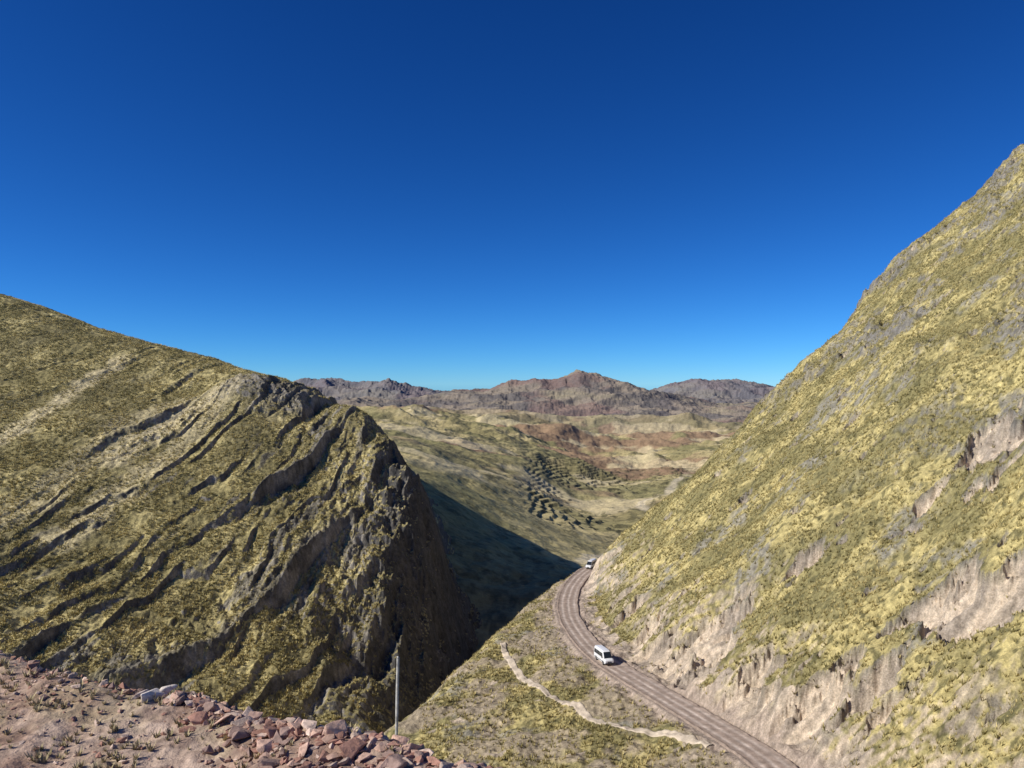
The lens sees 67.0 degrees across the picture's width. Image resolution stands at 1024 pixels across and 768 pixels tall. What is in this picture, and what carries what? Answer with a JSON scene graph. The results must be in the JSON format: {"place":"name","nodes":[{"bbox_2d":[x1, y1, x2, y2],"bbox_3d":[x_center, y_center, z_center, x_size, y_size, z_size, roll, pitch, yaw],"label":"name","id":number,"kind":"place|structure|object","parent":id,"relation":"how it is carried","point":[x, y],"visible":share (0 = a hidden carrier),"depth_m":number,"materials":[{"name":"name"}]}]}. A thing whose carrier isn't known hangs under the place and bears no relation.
{"place":"outdoors","nodes":[
{"label":"outdoors","id":0,"kind":"place"},
{"bbox_2d":[0,653,438,767],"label":"dirt embankment","id":1,"kind":"structure","parent":0,"point":[169,752],"depth_m":4.67,"materials":[{"name":"brown soil"}]},
{"bbox_2d":[132,684,177,702],"bbox_3d":[-2.361,2.054,5.090,0.279,0.108,0.222,0,0,-7],"label":"pale rock","id":2,"kind":"object","parent":1,"relation":"on","point":[148,694],"visible":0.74,"depth_m":5.10,"materials":[{"name":"white stone"}]},
{"bbox_2d":[0,655,412,767],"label":"dry grass","id":3,"kind":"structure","parent":1,"relation":"on","point":[68,738],"depth_m":4.65,"materials":[{"name":"plant"}]},
{"bbox_2d":[0,650,428,767],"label":"loose stones","id":4,"kind":"object","parent":1,"relation":"on","point":[32,665],"visible":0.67,"depth_m":5.00,"materials":[{"name":"brown stone"}]},
{"bbox_2d":[162,690,501,767],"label":"rock pile","id":5,"kind":"object","parent":1,"relation":"on","point":[275,730],"visible":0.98,"depth_m":4.42,"materials":[{"name":"stone"}]},
{"bbox_2d":[0,294,481,733],"bbox_3d":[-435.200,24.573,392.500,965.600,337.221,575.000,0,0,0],"label":"grassy mountain","id":6,"kind":"structure","parent":0,"point":[426,607],"depth_m":261.81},
{"bbox_2d":[0,295,398,730],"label":"tussock grass","id":7,"kind":"structure","parent":6,"relation":"on","point":[78,588],"depth_m":260.84,"materials":[{"name":"green plant"}]},
{"bbox_2d":[0,0,1023,390],"label":"sky","id":8,"kind":"structure","parent":0,"point":[448,195],"materials":[{"name":"blue"}]},
{"bbox_2d":[293,369,774,650],"bbox_3d":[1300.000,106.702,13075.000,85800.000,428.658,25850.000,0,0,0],"label":"valley ground","id":9,"kind":"structure","parent":0,"point":[534,488],"depth_m":1799.80,"materials":[{"name":"beige soil"}]},
{"bbox_2d":[557,566,797,767],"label":"dirt road","id":10,"kind":"structure","parent":0,"point":[749,750],"depth_m":136.71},
{"bbox_2d":[585,558,596,568],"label":"minibus","id":11,"kind":"object","parent":10,"relation":"on","point":[590,564],"visible":0.78,"depth_m":267.73,"materials":[{"name":"white paint"}]},
{"bbox_2d":[594,645,613,664],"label":"minibus","id":12,"kind":"object","parent":10,"relation":"on","point":[602,654],"visible":1,"depth_m":159.38,"materials":[{"name":"white paint"}]},
{"bbox_2d":[384,144,1023,767],"bbox_3d":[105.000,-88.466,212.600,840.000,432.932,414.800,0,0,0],"label":"hillside","id":13,"kind":"structure","parent":0,"point":[780,714],"depth_m":140.83,"materials":[{"name":"green plant"}]},
{"bbox_2d":[395,656,398,734],"bbox_3d":[-2.864,9.579,19.000,0.193,5.775,0.081,0,0,0],"label":"wooden post","id":14,"kind":"object","parent":13,"relation":"on","point":[397,697],"visible":0.75,"depth_m":18.97,"materials":[{"name":"grey wood"}]},
{"bbox_2d":[500,642,713,747],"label":"footpath","id":15,"kind":"structure","parent":13,"relation":"on","point":[581,710],"depth_m":135.41,"materials":[{"name":"beige soil"}]}
]}

